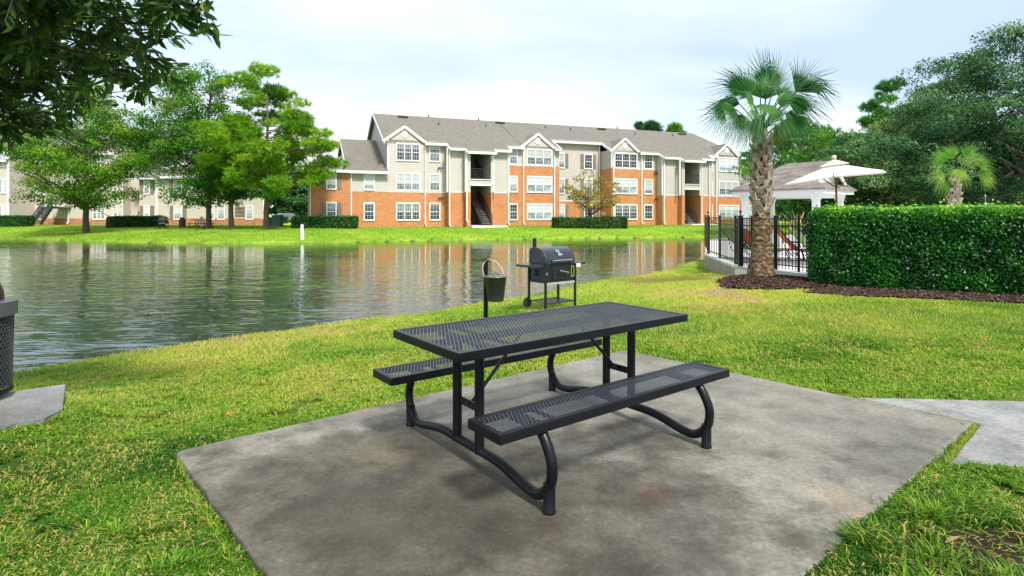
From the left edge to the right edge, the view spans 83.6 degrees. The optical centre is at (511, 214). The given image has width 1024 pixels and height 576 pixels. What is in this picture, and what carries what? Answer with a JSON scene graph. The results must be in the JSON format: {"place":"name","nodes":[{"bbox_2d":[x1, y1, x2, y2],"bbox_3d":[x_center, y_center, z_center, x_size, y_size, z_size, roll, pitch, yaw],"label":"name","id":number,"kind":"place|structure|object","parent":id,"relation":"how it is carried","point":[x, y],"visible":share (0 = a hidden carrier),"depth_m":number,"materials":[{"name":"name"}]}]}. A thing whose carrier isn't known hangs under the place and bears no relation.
{"place":"outdoors","nodes":[
{"label":"outdoors","id":0,"kind":"place"},
{"bbox_2d":[0,237,722,371],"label":"water","id":1,"kind":"structure","parent":0,"point":[82,300],"depth_m":17.81,"materials":[{"name":"grey liquid"}]},
{"bbox_2d":[0,215,1023,575],"bbox_3d":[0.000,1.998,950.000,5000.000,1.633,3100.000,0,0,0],"label":"ground","id":2,"kind":"structure","parent":0,"point":[984,549],"depth_m":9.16,"materials":[{"name":"green plant"}]},
{"bbox_2d":[0,214,34,226],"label":"hedge","id":3,"kind":"object","parent":2,"relation":"on","point":[9,220],"visible":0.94,"depth_m":59.83,"materials":[{"name":"green plant"}]},
{"bbox_2d":[0,384,64,430],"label":"bin slab","id":4,"kind":"structure","parent":2,"relation":"on","point":[28,406],"depth_m":4.44,"materials":[{"name":"concrete"}]},
{"bbox_2d":[0,283,17,394],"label":"waste bin","id":5,"kind":"object","parent":4,"relation":"on","point":[8,308],"visible":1,"depth_m":4.61,"materials":[{"name":"black metal"}]},
{"bbox_2d":[0,79,161,233],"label":"maple tree","id":6,"kind":"object","parent":2,"relation":"on","point":[83,197],"visible":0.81,"depth_m":48.93,"materials":[{"name":"green plant"}]},
{"bbox_2d":[0,0,231,157],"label":"broadleaf tree","id":7,"kind":"object","parent":2,"relation":"on","point":[26,50],"visible":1,"depth_m":4.33,"materials":[{"name":"green plant"}]},
{"bbox_2d":[0,129,263,224],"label":"apartment building","id":8,"kind":"structure","parent":2,"relation":"on","point":[151,203],"depth_m":66.35,"materials":[{"name":"beige paint"}]},
{"bbox_2d":[0,205,6,215],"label":"window","id":9,"kind":"structure","parent":8,"relation":"in","point":[3,208],"depth_m":63.46,"materials":[{"name":"white glass"}]},
{"bbox_2d":[0,178,6,193],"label":"window","id":10,"kind":"structure","parent":8,"relation":"in","point":[3,181],"depth_m":63.46,"materials":[{"name":"white glass"}]},
{"bbox_2d":[0,152,6,166],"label":"window","id":11,"kind":"structure","parent":8,"relation":"in","point":[2,164],"depth_m":63.46,"materials":[{"name":"white glass"}]},
{"bbox_2d":[92,205,104,219],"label":"window","id":12,"kind":"structure","parent":8,"relation":"in","point":[96,214],"depth_m":66.16,"materials":[{"name":"white glass"}]},
{"bbox_2d":[92,155,104,166],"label":"window","id":13,"kind":"structure","parent":8,"relation":"in","point":[92,155],"depth_m":66.19,"materials":[{"name":"white paint"}]},
{"bbox_2d":[113,205,117,215],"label":"window","id":14,"kind":"structure","parent":8,"relation":"in","point":[115,208],"depth_m":66.29,"materials":[{"name":"white glass"}]},
{"bbox_2d":[143,205,149,215],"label":"window","id":15,"kind":"structure","parent":8,"relation":"in","point":[146,208],"depth_m":66.44,"materials":[{"name":"white glass"}]},
{"bbox_2d":[143,180,149,193],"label":"window","id":16,"kind":"structure","parent":8,"relation":"in","point":[146,191],"depth_m":66.44,"materials":[{"name":"white glass"}]},
{"bbox_2d":[173,205,182,219],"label":"window","id":17,"kind":"structure","parent":8,"relation":"in","point":[177,210],"depth_m":66.11,"materials":[{"name":"white glass"}]},
{"bbox_2d":[173,180,182,193],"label":"window","id":18,"kind":"structure","parent":8,"relation":"in","point":[173,180],"depth_m":66.11,"materials":[{"name":"white glass"}]},
{"bbox_2d":[211,205,214,219],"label":"window","id":19,"kind":"structure","parent":8,"relation":"in","point":[213,208],"depth_m":66.39,"materials":[{"name":"white glass"}]},
{"bbox_2d":[217,205,224,219],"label":"window","id":20,"kind":"structure","parent":8,"relation":"in","point":[220,210],"depth_m":66.45,"materials":[{"name":"white glass"}]},
{"bbox_2d":[246,205,253,219],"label":"window","id":21,"kind":"structure","parent":8,"relation":"in","point":[249,208],"depth_m":66.68,"materials":[{"name":"white glass"}]},
{"bbox_2d":[106,214,164,227],"bbox_3d":[-37.080,0.616,56.488,5.163,1.451,1.766,0,0,0],"label":"hedge","id":22,"kind":"object","parent":2,"relation":"on","point":[141,221],"visible":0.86,"depth_m":55.77,"materials":[{"name":"green plant"}]},
{"bbox_2d":[158,215,168,227],"bbox_3d":[-32.472,0.645,53.322,1.360,1.314,0.607,0,0,-20],"label":"charcoal grill","id":23,"kind":"object","parent":2,"relation":"on","point":[161,220],"visible":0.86,"depth_m":53.13,"materials":[{"name":"black metal"}]},
{"bbox_2d":[122,59,239,227],"bbox_3d":[-28.880,-6.306,52.497,10.894,15.608,10.594,0,0,0],"label":"maple tree","id":24,"kind":"object","parent":2,"relation":"on","point":[182,141],"visible":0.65,"depth_m":50.47,"materials":[{"name":"green plant"}]},
{"bbox_2d":[178,217,185,227],"bbox_3d":[-31.087,0.753,54.000,0.632,1.025,0.632,0,0,0],"label":"waste bin","id":25,"kind":"object","parent":2,"relation":"on","point":[182,222],"visible":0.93,"depth_m":53.79,"materials":[{"name":"black metal"}]},
{"bbox_2d":[187,219,213,227],"bbox_3d":[-28.872,0.838,53.200,1.588,0.765,1.930,0,0,4],"label":"picnic table","id":26,"kind":"object","parent":2,"relation":"on","point":[204,223],"visible":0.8,"depth_m":52.56,"materials":[{"name":"metal"}]},
{"bbox_2d":[199,540,216,546],"bbox_3d":[-1.402,1.507,2.621,0.109,0.013,0.028,-10,-7,-30],"label":"fallen leaf","id":27,"kind":"object","parent":2,"relation":"on","point":[207,543],"visible":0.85,"depth_m":2.62,"materials":[{"name":"brown plant"}]},
{"bbox_2d":[186,117,262,226],"bbox_3d":[-26.161,-3.822,53.954,7.737,10.669,6.660,0,0,-42],"label":"maple tree","id":28,"kind":"object","parent":2,"relation":"on","point":[236,195],"visible":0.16,"depth_m":53.13,"materials":[{"name":"green plant"}]},
{"bbox_2d":[188,59,350,228],"bbox_3d":[-21.428,-6.089,50.072,12.641,15.260,11.560,0,0,-34],"label":"pine tree","id":29,"kind":"object","parent":2,"relation":"on","point":[241,143],"visible":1,"depth_m":48.85,"materials":[{"name":"green plant"}]},
{"bbox_2d":[271,215,283,226],"bbox_3d":[-22.925,0.659,56.000,0.910,1.250,0.760,0,0,0],"label":"utility box","id":30,"kind":"object","parent":2,"relation":"on","point":[277,220],"visible":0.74,"depth_m":55.65,"materials":[{"name":"green metal"}]},
{"bbox_2d":[269,163,294,208],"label":"oak tree","id":31,"kind":"object","parent":2,"relation":"on","point":[276,204],"visible":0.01,"depth_m":127.51,"materials":[{"name":"green plant"}]},
{"bbox_2d":[276,213,294,221],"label":"parked car","id":32,"kind":"object","parent":2,"relation":"on","point":[289,215],"visible":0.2,"depth_m":109.20,"materials":[{"name":"grey paint"}]},
{"bbox_2d":[283,216,287,223],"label":"hedge","id":33,"kind":"object","parent":2,"relation":"on","point":[285,219],"visible":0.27,"depth_m":77.76,"materials":[{"name":"green plant"}]},
{"bbox_2d":[269,182,307,214],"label":"undergrowth","id":34,"kind":"object","parent":2,"relation":"on","point":[302,190],"visible":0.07,"depth_m":122.45,"materials":[{"name":"green plant"}]},
{"bbox_2d":[274,170,307,215],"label":"oak tree","id":35,"kind":"object","parent":2,"relation":"on","point":[288,202],"visible":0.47,"depth_m":121.96,"materials":[{"name":"green plant"}]},
{"bbox_2d":[300,222,305,239],"bbox_3d":[-15.680,1.427,42.930,0.340,1.690,0.260,0,0,0],"label":"marker post","id":36,"kind":"object","parent":2,"relation":"on","point":[302,226],"visible":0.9,"depth_m":42.85,"materials":[{"name":"white paint"}]},
{"bbox_2d":[290,214,358,228],"bbox_3d":[-16.775,0.616,51.515,5.823,1.423,1.787,0,0,-3],"label":"hedge","id":37,"kind":"object","parent":2,"relation":"on","point":[344,221],"visible":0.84,"depth_m":50.80,"materials":[{"name":"green plant"}]},
{"bbox_2d":[0,224,833,241],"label":"grass","id":38,"kind":"structure","parent":2,"relation":"on","point":[244,227],"depth_m":50.13,"materials":[{"name":"green plant"}]},
{"bbox_2d":[483,258,488,326],"bbox_3d":[-0.383,1.238,8.489,0.086,1.189,0.110,0,0,-30],"label":"ash post","id":39,"kind":"object","parent":2,"relation":"on","point":[485,292],"visible":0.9,"depth_m":8.47,"materials":[{"name":"black metal"}]},
{"bbox_2d":[482,259,506,301],"bbox_3d":[-0.240,0.957,8.370,0.346,0.613,0.346,0,0,-32],"label":"ash bucket","id":40,"kind":"object","parent":39,"relation":"hanging from","point":[495,287],"visible":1,"depth_m":8.26,"materials":[{"name":"black metal"}]},
{"bbox_2d":[0,335,1023,575],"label":"grass","id":41,"kind":"structure","parent":2,"relation":"on","point":[175,508],"depth_m":4.30,"materials":[{"name":"green plant"}]},
{"bbox_2d":[306,113,751,227],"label":"apartment building","id":42,"kind":"structure","parent":2,"relation":"on","point":[410,171],"depth_m":60.97,"materials":[{"name":"beige paint"}]},
{"bbox_2d":[326,202,336,220],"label":"window","id":43,"kind":"structure","parent":42,"relation":"in","point":[331,207],"depth_m":53.20,"materials":[{"name":"white glass"}]},
{"bbox_2d":[326,172,336,189],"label":"window","id":44,"kind":"structure","parent":42,"relation":"in","point":[331,184],"depth_m":53.20,"materials":[{"name":"white glass"}]},
{"bbox_2d":[364,202,374,220],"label":"window","id":45,"kind":"structure","parent":42,"relation":"in","point":[369,207],"depth_m":54.54,"materials":[{"name":"white glass"}]},
{"bbox_2d":[364,174,374,189],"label":"window","id":46,"kind":"structure","parent":42,"relation":"in","point":[369,179],"depth_m":54.58,"materials":[{"name":"white glass"}]},
{"bbox_2d":[396,202,419,220],"bbox_3d":[-10.125,-0.295,55.857,2.349,1.770,0.090,0,0,-21],"label":"window","id":47,"kind":"structure","parent":42,"relation":"in","point":[404,211],"depth_m":55.85,"materials":[{"name":"white glass"}]},
{"bbox_2d":[396,172,419,190],"bbox_3d":[-10.137,-3.195,55.884,2.349,1.770,0.090,0,0,-21],"label":"window","id":48,"kind":"structure","parent":42,"relation":"in","point":[404,181],"depth_m":55.89,"materials":[{"name":"white glass"}]},
{"bbox_2d":[396,143,419,161],"bbox_3d":[-10.137,-6.095,55.884,2.349,1.770,0.090,0,0,-21],"label":"window","id":49,"kind":"structure","parent":42,"relation":"in","point":[404,151],"depth_m":55.89,"materials":[{"name":"grey glass"}]},
{"bbox_2d":[429,173,439,190],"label":"window","id":50,"kind":"structure","parent":42,"relation":"in","point":[434,179],"depth_m":56.84,"materials":[{"name":"white glass"}]},
{"bbox_2d":[429,145,439,161],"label":"window","id":51,"kind":"structure","parent":42,"relation":"in","point":[434,151],"depth_m":56.84,"materials":[{"name":"grey glass"}]},
{"bbox_2d":[429,203,440,220],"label":"window","id":52,"kind":"structure","parent":42,"relation":"in","point":[434,208],"depth_m":56.81,"materials":[{"name":"white glass"}]},
{"bbox_2d":[510,203,517,219],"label":"window","id":53,"kind":"structure","parent":42,"relation":"in","point":[513,206],"depth_m":59.83,"materials":[{"name":"white glass"}]},
{"bbox_2d":[510,175,517,192],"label":"window","id":54,"kind":"structure","parent":42,"relation":"in","point":[513,179],"depth_m":59.83,"materials":[{"name":"white glass"}]},
{"bbox_2d":[510,149,517,164],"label":"window","id":55,"kind":"structure","parent":42,"relation":"in","point":[514,155],"depth_m":59.87,"materials":[{"name":"white glass"}]},
{"bbox_2d":[527,203,551,219],"bbox_3d":[2.939,-0.295,60.871,2.955,1.770,0.090,0,0,-21],"label":"window","id":56,"kind":"structure","parent":42,"relation":"in","point":[535,211],"depth_m":60.86,"materials":[{"name":"white glass"}]},
{"bbox_2d":[527,176,551,192],"bbox_3d":[2.939,-3.195,60.871,2.955,1.770,0.090,0,0,-21],"label":"window","id":57,"kind":"structure","parent":42,"relation":"in","point":[535,184],"depth_m":60.89,"materials":[{"name":"white glass"}]},
{"bbox_2d":[527,148,551,165],"bbox_3d":[2.928,-6.095,60.899,2.955,1.770,0.090,0,0,-21],"label":"window","id":58,"kind":"structure","parent":42,"relation":"in","point":[537,157],"depth_m":60.92,"materials":[{"name":"white glass"}]},
{"bbox_2d":[559,204,564,216],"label":"window","id":59,"kind":"structure","parent":42,"relation":"in","point":[561,206],"depth_m":64.58,"materials":[{"name":"white glass"}]},
{"bbox_2d":[559,178,564,193],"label":"window","id":60,"kind":"structure","parent":42,"relation":"in","point":[561,180],"depth_m":64.63,"materials":[{"name":"white glass"}]},
{"bbox_2d":[559,153,564,168],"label":"window","id":61,"kind":"structure","parent":42,"relation":"in","point":[561,155],"depth_m":64.63,"materials":[{"name":"white glass"}]},
{"bbox_2d":[584,179,592,194],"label":"window","id":62,"kind":"structure","parent":42,"relation":"in","point":[586,180],"depth_m":65.85,"materials":[{"name":"white glass"}]},
{"bbox_2d":[584,154,592,168],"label":"window","id":63,"kind":"structure","parent":42,"relation":"in","point":[588,158],"depth_m":65.86,"materials":[{"name":"white glass"}]},
{"bbox_2d":[614,204,637,219],"bbox_3d":[12.891,-0.295,64.694,2.998,1.770,0.090,0,0,-21],"label":"window","id":64,"kind":"structure","parent":42,"relation":"in","point":[630,211],"depth_m":64.79,"materials":[{"name":"white glass"}]},
{"bbox_2d":[614,178,637,193],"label":"window","id":65,"kind":"structure","parent":42,"relation":"in","point":[629,185],"depth_m":64.74,"materials":[{"name":"white glass"}]},
{"bbox_2d":[614,152,637,168],"bbox_3d":[12.879,-6.095,64.719,2.998,1.770,0.090,0,0,-21],"label":"window","id":66,"kind":"structure","parent":42,"relation":"in","point":[621,160],"depth_m":64.72,"materials":[{"name":"white glass"}]},
{"bbox_2d":[644,204,652,219],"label":"window","id":67,"kind":"structure","parent":42,"relation":"in","point":[648,208],"depth_m":65.79,"materials":[{"name":"white glass"}]},
{"bbox_2d":[644,179,652,194],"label":"window","id":68,"kind":"structure","parent":42,"relation":"in","point":[648,183],"depth_m":65.79,"materials":[{"name":"white glass"}]},
{"bbox_2d":[644,155,652,168],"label":"window","id":69,"kind":"structure","parent":42,"relation":"in","point":[648,159],"depth_m":65.82,"materials":[{"name":"white glass"}]},
{"bbox_2d":[718,181,738,195],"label":"window","id":70,"kind":"structure","parent":42,"relation":"in","point":[724,187],"depth_m":69.85,"materials":[{"name":"white glass"}]},
{"bbox_2d":[718,157,738,171],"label":"window","id":71,"kind":"structure","parent":42,"relation":"in","point":[725,164],"depth_m":69.86,"materials":[{"name":"white glass"}]},
{"bbox_2d":[719,205,738,218],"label":"window","id":72,"kind":"structure","parent":42,"relation":"in","point":[728,211],"depth_m":69.91,"materials":[{"name":"white glass"}]},
{"bbox_2d":[749,205,751,217],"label":"window","id":73,"kind":"structure","parent":42,"relation":"in","point":[750,211],"depth_m":72.71,"materials":[{"name":"white paint"}]},
{"bbox_2d":[516,238,584,309],"bbox_3d":[0.750,1.062,10.639,1.360,1.314,0.607,0,0,-39],"label":"charcoal grill","id":74,"kind":"object","parent":2,"relation":"on","point":[551,265],"visible":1,"depth_m":10.49,"materials":[{"name":"black metal"}]},
{"bbox_2d":[552,267,568,279],"bbox_3d":[0.898,1.073,10.429,0.370,0.225,0.094,0,0,-39],"label":"door","id":75,"kind":"structure","parent":74,"relation":"in","point":[558,273],"depth_m":10.44,"materials":[{"name":"black metal"}]},
{"bbox_2d":[551,215,627,228],"bbox_3d":[7.740,0.732,57.009,7.655,1.428,1.774,0,0,-8],"label":"hedge","id":76,"kind":"object","parent":2,"relation":"on","point":[604,222],"visible":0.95,"depth_m":56.40,"materials":[{"name":"green plant"}]},
{"bbox_2d":[562,170,626,227],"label":"young tree","id":77,"kind":"object","parent":2,"relation":"on","point":[578,194],"visible":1,"depth_m":56.83,"materials":[{"name":"green plant"}]},
{"bbox_2d":[632,120,665,130],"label":"pine tree","id":78,"kind":"object","parent":2,"relation":"on","point":[651,125],"visible":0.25,"depth_m":107.94,"materials":[{"name":"green plant"}]},
{"bbox_2d":[665,121,687,132],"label":"pine tree","id":79,"kind":"object","parent":2,"relation":"on","point":[675,127],"visible":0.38,"depth_m":108.56,"materials":[{"name":"green plant"}]},
{"bbox_2d":[705,249,775,275],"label":"retaining wall","id":80,"kind":"structure","parent":2,"relation":"on","point":[713,265],"depth_m":17.72,"materials":[{"name":"concrete"}]},
{"bbox_2d":[739,150,780,171],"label":"oak tree","id":81,"kind":"object","parent":2,"relation":"on","point":[747,157],"visible":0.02,"depth_m":93.46,"materials":[{"name":"green plant"}]},
{"bbox_2d":[715,274,838,288],"bbox_3d":[5.929,1.471,13.208,2.902,0.225,3.234,0,0,0],"label":"mulch bed","id":82,"kind":"object","parent":2,"relation":"on","point":[766,282],"visible":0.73,"depth_m":12.38,"materials":[{"name":"brown wood"}]},
{"bbox_2d":[694,45,843,276],"bbox_3d":[6.033,-1.313,13.373,3.780,5.525,2.581,0,0,0],"label":"palm tree","id":83,"kind":"object","parent":82,"relation":"on","point":[761,187],"visible":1,"depth_m":13.01,"materials":[{"name":"green plant"}]},
{"bbox_2d":[729,161,856,233],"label":"pool pavilion","id":84,"kind":"structure","parent":2,"relation":"on","point":[816,191],"depth_m":28.47,"materials":[{"name":"white paint"}]},
{"bbox_2d":[728,121,861,234],"bbox_3d":[25.681,-2.737,49.830,10.756,11.677,10.304,0,0,-26],"label":"pine tree","id":85,"kind":"object","parent":2,"relation":"on","point":[800,155],"visible":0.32,"depth_m":49.04,"materials":[{"name":"green plant"}]},
{"bbox_2d":[801,127,946,220],"bbox_3d":[28.015,-2.491,44.668,10.949,8.621,10.946,0,0,0],"label":"oak tree","id":86,"kind":"object","parent":2,"relation":"on","point":[861,193],"visible":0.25,"depth_m":43.46,"materials":[{"name":"green plant"}]},
{"bbox_2d":[854,76,915,129],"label":"pine tree","id":87,"kind":"object","parent":2,"relation":"on","point":[873,105],"visible":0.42,"depth_m":65.48,"materials":[{"name":"green plant"}]},
{"bbox_2d":[775,184,1003,223],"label":"undergrowth","id":88,"kind":"object","parent":2,"relation":"on","point":[777,209],"visible":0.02,"depth_m":61.28,"materials":[{"name":"green plant"}]},
{"bbox_2d":[803,284,1023,301],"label":"mulch bed","id":89,"kind":"object","parent":2,"relation":"on","point":[873,291],"visible":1,"depth_m":10.74,"materials":[{"name":"brown wood"}]},
{"bbox_2d":[805,198,1023,294],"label":"hedge","id":90,"kind":"object","parent":2,"relation":"on","point":[936,235],"visible":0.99,"depth_m":11.35,"materials":[{"name":"green plant"}]},
{"bbox_2d":[846,82,987,192],"bbox_3d":[37.190,-5.442,52.440,12.106,14.230,12.974,0,0,-42],"label":"oak tree","id":91,"kind":"object","parent":2,"relation":"on","point":[873,125],"visible":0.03,"depth_m":52.87,"materials":[{"name":"green plant"}]},
{"bbox_2d":[839,19,1023,232],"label":"oak tree","id":92,"kind":"object","parent":2,"relation":"on","point":[1011,184],"visible":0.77,"depth_m":33.85,"materials":[{"name":"green plant"}]},
{"bbox_2d":[845,74,1023,206],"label":"oak tree","id":93,"kind":"object","parent":2,"relation":"on","point":[894,126],"visible":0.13,"depth_m":40.41,"materials":[{"name":"green plant"}]},
{"bbox_2d":[945,536,959,542],"bbox_3d":[2.019,1.485,2.622,0.112,0.013,0.029,-3,-11,-20],"label":"fallen leaf","id":94,"kind":"object","parent":2,"relation":"on","point":[955,537],"visible":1,"depth_m":2.63,"materials":[{"name":"brown plant"}]},
{"bbox_2d":[887,48,1023,203],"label":"oak tree","id":95,"kind":"object","parent":2,"relation":"on","point":[1012,111],"visible":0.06,"depth_m":45.11,"materials":[{"name":"green plant"}]},
{"bbox_2d":[925,141,999,225],"bbox_3d":[17.997,-0.675,23.009,3.441,4.751,2.178,0,0,0],"label":"palm tree","id":96,"kind":"object","parent":2,"relation":"on","point":[953,184],"visible":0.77,"depth_m":22.84,"materials":[{"name":"green plant"}]},
{"bbox_2d":[1007,531,1023,535],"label":"fallen leaf","id":97,"kind":"object","parent":2,"relation":"on","point":[1018,533],"visible":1,"depth_m":2.67,"materials":[{"name":"brown plant"}]},
{"bbox_2d":[0,0,1023,214],"label":"sky","id":98,"kind":"structure","parent":0,"point":[585,63],"materials":[{"name":"white"}]},
{"bbox_2d":[176,350,971,575],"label":"patio","id":99,"kind":"structure","parent":0,"point":[771,478],"depth_m":3.15,"materials":[{"name":"concrete"}]},
{"bbox_2d":[373,301,729,515],"bbox_3d":[0.262,1.097,3.835,1.930,0.765,1.588,0,0,-37],"label":"picnic table","id":100,"kind":"object","parent":99,"relation":"on","point":[477,355],"visible":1,"depth_m":3.53,"materials":[{"name":"black metal"}]},
{"bbox_2d":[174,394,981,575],"bbox_3d":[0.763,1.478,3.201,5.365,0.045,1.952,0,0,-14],"label":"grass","id":101,"kind":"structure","parent":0,"point":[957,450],"depth_m":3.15,"materials":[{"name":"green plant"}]},
{"bbox_2d":[705,236,1015,290],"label":"pool deck","id":102,"kind":"structure","parent":0,"point":[779,271],"depth_m":16.75,"materials":[{"name":"concrete"}]},
{"bbox_2d":[721,228,787,257],"bbox_3d":[7.774,0.907,18.260,2.043,0.996,0.763,0,0,-8],"label":"sun lounger","id":103,"kind":"object","parent":102,"relation":"on","point":[745,241],"visible":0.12,"depth_m":18.16,"materials":[{"name":"white plastic"}]},
{"bbox_2d":[745,229,805,259],"bbox_3d":[7.974,0.907,17.660,2.043,0.996,0.763,0,0,-8],"label":"sun lounger","id":104,"kind":"object","parent":102,"relation":"on","point":[772,244],"visible":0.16,"depth_m":17.45,"materials":[{"name":"white plastic"}]},
{"bbox_2d":[771,212,781,251],"bbox_3d":[9.785,0.655,21.441,1.043,1.490,0.827,0,0,-13],"label":"planter","id":105,"kind":"object","parent":102,"relation":"on","point":[780,242],"visible":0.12,"depth_m":21.30,"materials":[{"name":"white paint"}]},
{"bbox_2d":[783,211,805,255],"bbox_3d":[9.635,0.610,19.564,1.010,1.580,1.017,0,0,0],"label":"planter","id":106,"kind":"object","parent":102,"relation":"on","point":[790,237],"visible":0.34,"depth_m":19.39,"materials":[{"name":"white paint"}]},
{"bbox_2d":[779,228,831,261],"bbox_3d":[9.019,0.907,17.211,2.043,0.996,0.763,0,0,12],"label":"sun lounger","id":107,"kind":"object","parent":102,"relation":"on","point":[780,235],"visible":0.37,"depth_m":17.24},
{"bbox_2d":[789,229,829,255],"bbox_3d":[8.877,0.907,15.870,2.043,0.996,0.763,0,0,4],"label":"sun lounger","id":108,"kind":"object","parent":102,"relation":"on","point":[804,240],"visible":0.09,"depth_m":16.03,"materials":[{"name":"green fabric"}]},
{"bbox_2d":[785,155,886,206],"bbox_3d":[8.786,-0.104,15.500,2.254,3.011,2.276,0,0,33],"label":"patio umbrella","id":109,"kind":"object","parent":102,"relation":"on","point":[834,168],"visible":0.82,"depth_m":15.00,"materials":[{"name":"white fabric"}]},
{"bbox_2d":[704,210,976,271],"bbox_3d":[7.935,0.642,20.443,3.468,1.515,17.692,0,0,1],"label":"metal fence","id":110,"kind":"object","parent":102,"relation":"on","point":[739,240],"visible":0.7,"depth_m":15.35,"materials":[{"name":"black metal"}]},
{"bbox_2d":[857,398,1023,468],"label":"path","id":111,"kind":"structure","parent":0,"point":[998,436],"depth_m":4.11,"materials":[{"name":"concrete"}]}
]}

